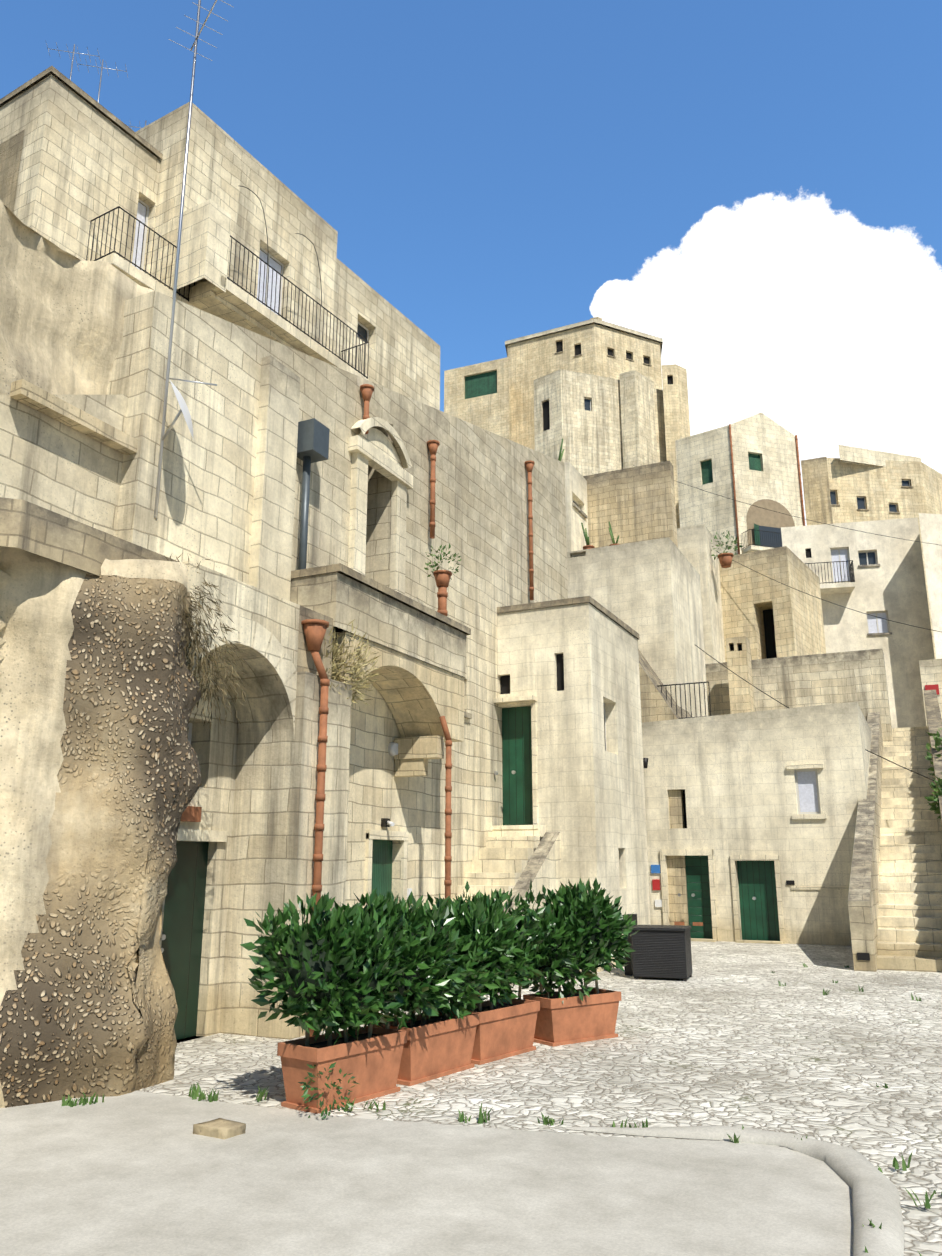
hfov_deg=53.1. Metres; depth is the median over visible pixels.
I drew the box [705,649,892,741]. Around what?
terrace wall
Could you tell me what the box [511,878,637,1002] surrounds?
shrub
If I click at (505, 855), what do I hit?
tower steps
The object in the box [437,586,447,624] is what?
pot pedestal pipe
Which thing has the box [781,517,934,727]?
building
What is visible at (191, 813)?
wall fittings
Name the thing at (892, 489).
house
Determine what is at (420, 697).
arch block
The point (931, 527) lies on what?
building
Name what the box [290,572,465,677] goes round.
terrace parapet
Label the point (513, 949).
shrub
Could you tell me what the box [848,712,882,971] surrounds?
stairs parapet
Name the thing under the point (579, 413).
building
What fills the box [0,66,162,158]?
main cornice
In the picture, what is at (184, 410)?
antenna mast dish
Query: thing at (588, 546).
potted cactus
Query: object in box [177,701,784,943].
door surrounds
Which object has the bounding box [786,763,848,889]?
wall trim
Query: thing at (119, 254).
balcony railing
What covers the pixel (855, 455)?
parapet
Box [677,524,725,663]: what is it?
white wall
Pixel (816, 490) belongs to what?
wing
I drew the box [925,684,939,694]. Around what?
stairhead sign
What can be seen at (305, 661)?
pier
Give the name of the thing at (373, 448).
door surround
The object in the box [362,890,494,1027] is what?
shrub planter
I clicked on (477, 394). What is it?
palazzo wing
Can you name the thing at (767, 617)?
building
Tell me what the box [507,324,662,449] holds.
building
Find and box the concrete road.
[0,1091,853,1255]
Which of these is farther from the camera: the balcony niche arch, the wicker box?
the balcony niche arch
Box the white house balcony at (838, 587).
[805,560,854,593]
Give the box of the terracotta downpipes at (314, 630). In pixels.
[301,619,451,1036]
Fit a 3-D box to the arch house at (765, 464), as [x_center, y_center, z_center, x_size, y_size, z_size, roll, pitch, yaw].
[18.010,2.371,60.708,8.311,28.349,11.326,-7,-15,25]
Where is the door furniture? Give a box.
[674,893,755,925]
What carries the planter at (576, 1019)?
on the ground cobbles
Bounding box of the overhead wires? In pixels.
[633,465,940,780]
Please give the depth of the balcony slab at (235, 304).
18.87 m
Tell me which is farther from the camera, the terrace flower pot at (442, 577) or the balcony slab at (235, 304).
the balcony slab at (235, 304)
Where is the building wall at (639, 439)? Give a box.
[619,370,657,468]
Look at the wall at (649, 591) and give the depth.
27.26 m
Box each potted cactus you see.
[558,438,563,460]
[581,523,594,549]
[608,522,618,545]
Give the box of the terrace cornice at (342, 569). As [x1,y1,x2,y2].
[291,563,470,634]
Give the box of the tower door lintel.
[494,695,536,703]
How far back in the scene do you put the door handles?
9.72 m
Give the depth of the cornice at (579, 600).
18.09 m
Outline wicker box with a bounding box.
[631,925,691,980]
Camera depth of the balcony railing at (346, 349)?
20.05 m
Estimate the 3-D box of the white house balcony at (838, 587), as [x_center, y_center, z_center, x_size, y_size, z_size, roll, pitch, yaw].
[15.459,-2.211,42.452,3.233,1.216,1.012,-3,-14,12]
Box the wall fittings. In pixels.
[180,742,411,909]
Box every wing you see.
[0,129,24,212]
[444,357,508,438]
[801,457,832,525]
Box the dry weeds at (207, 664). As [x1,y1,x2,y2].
[166,553,248,728]
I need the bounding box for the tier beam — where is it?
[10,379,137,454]
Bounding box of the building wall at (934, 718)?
[923,690,941,826]
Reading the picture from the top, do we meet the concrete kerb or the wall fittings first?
the wall fittings
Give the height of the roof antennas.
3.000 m
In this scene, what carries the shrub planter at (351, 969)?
on the planter at (372, 1064)
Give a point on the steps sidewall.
(542, 867)
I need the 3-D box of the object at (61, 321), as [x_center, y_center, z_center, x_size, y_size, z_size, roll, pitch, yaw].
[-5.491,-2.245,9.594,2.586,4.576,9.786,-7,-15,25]
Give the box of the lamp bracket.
[643,758,647,767]
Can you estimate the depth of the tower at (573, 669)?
17.63 m
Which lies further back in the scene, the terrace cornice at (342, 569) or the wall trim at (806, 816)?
the wall trim at (806, 816)
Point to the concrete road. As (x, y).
(137, 1173)
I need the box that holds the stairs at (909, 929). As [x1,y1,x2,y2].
[876,726,941,972]
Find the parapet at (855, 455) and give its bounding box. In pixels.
[838,445,920,466]
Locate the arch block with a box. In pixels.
[331,631,463,776]
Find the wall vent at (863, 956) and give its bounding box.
[857,952,869,959]
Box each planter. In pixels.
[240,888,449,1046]
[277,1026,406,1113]
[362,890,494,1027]
[373,1011,478,1085]
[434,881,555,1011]
[450,998,539,1064]
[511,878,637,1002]
[523,988,620,1046]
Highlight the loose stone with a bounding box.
[193,1118,245,1139]
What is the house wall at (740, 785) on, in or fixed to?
on the ground cobbles
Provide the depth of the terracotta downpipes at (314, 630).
10.96 m
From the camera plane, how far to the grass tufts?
7.01 m
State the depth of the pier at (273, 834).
10.59 m
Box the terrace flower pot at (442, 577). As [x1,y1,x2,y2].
[424,544,460,587]
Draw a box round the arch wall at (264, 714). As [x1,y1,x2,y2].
[182,561,299,744]
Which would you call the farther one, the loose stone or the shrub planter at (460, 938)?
the shrub planter at (460, 938)
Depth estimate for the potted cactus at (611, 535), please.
28.58 m
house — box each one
[675,425,802,554]
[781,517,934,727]
[827,458,941,658]
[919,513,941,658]
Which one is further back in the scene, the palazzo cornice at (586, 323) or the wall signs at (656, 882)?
the palazzo cornice at (586, 323)
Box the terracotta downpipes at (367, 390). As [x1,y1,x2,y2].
[360,384,534,599]
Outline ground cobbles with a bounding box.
[137,941,941,1255]
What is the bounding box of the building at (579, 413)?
[534,369,666,475]
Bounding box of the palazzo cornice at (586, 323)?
[505,318,662,356]
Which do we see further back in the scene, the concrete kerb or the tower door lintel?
the tower door lintel
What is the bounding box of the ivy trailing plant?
[298,1062,358,1119]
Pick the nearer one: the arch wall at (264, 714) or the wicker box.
the arch wall at (264, 714)
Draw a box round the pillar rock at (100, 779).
[0,546,201,1107]
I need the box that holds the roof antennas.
[45,40,146,128]
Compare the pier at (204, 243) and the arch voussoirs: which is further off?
the pier at (204, 243)
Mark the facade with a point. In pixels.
(481, 499)
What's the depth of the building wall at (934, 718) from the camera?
26.65 m
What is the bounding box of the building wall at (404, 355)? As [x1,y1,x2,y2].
[265,259,439,409]
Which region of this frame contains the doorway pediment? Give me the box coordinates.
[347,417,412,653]
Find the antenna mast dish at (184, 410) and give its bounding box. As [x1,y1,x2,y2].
[154,0,232,518]
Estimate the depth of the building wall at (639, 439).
69.16 m
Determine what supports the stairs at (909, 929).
on the ground cobbles
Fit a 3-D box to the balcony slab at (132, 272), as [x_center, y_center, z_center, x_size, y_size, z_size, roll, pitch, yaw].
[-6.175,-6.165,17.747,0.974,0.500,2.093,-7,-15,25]
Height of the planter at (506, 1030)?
0.450 m
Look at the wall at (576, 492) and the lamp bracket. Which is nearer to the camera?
the lamp bracket
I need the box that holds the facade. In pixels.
[107,291,567,1042]
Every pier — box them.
[172,199,230,300]
[220,671,351,1039]
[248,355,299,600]
[297,605,332,678]
[662,364,689,527]
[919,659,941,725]
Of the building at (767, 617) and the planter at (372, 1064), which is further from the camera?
the building at (767, 617)
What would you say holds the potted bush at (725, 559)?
on the white wall at (695, 545)
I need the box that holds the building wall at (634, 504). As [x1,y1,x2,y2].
[572,461,677,547]
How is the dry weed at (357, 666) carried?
on the pier at (273, 834)
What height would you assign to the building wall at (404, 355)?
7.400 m
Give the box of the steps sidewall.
[503,832,560,984]
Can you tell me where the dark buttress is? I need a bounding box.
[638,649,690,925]
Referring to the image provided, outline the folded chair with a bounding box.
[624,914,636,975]
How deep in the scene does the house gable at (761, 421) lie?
59.81 m
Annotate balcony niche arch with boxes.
[741,499,794,553]
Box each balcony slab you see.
[97,253,196,307]
[189,275,367,379]
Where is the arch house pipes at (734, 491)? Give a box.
[729,424,804,553]
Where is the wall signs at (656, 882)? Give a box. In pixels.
[651,865,794,906]
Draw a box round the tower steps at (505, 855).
[452,825,545,904]
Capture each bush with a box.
[711,531,742,567]
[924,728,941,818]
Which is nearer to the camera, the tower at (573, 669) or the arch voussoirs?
the arch voussoirs
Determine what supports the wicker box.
on the ground cobbles
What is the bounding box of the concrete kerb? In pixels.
[566,1125,904,1255]
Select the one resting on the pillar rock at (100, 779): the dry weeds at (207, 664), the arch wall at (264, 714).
the dry weeds at (207, 664)
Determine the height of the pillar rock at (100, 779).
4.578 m
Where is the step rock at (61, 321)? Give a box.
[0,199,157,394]
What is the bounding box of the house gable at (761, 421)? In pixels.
[731,413,794,435]
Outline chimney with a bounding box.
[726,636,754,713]
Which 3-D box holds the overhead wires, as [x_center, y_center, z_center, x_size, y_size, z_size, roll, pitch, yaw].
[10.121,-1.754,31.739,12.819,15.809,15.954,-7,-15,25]
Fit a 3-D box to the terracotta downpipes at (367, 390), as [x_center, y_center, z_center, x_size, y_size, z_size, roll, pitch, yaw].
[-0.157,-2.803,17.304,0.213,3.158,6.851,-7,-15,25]
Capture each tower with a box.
[497,603,649,971]
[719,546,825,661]
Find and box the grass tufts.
[62,962,941,1255]
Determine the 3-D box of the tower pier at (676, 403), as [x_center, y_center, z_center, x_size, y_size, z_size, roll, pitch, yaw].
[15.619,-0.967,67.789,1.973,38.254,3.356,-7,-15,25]
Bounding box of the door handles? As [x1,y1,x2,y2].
[161,770,515,952]
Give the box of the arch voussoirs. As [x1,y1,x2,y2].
[186,615,296,728]
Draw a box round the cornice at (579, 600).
[497,596,639,639]
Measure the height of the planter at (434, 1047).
0.450 m
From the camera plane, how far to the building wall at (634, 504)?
31.13 m
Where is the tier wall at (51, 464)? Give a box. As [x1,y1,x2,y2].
[0,394,128,535]
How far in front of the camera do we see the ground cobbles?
8.43 m
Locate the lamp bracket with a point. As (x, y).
(645, 762)
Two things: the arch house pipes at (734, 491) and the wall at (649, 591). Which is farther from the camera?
the arch house pipes at (734, 491)
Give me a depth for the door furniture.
22.44 m
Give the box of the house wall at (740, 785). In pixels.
[642,702,871,945]
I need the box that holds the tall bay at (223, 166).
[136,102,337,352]
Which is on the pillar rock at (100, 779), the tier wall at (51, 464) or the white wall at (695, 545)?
the tier wall at (51, 464)
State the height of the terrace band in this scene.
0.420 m
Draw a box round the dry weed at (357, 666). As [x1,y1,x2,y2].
[321,619,380,709]
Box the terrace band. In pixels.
[0,497,177,575]
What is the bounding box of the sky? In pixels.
[0,0,941,525]
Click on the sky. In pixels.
(751, 188)

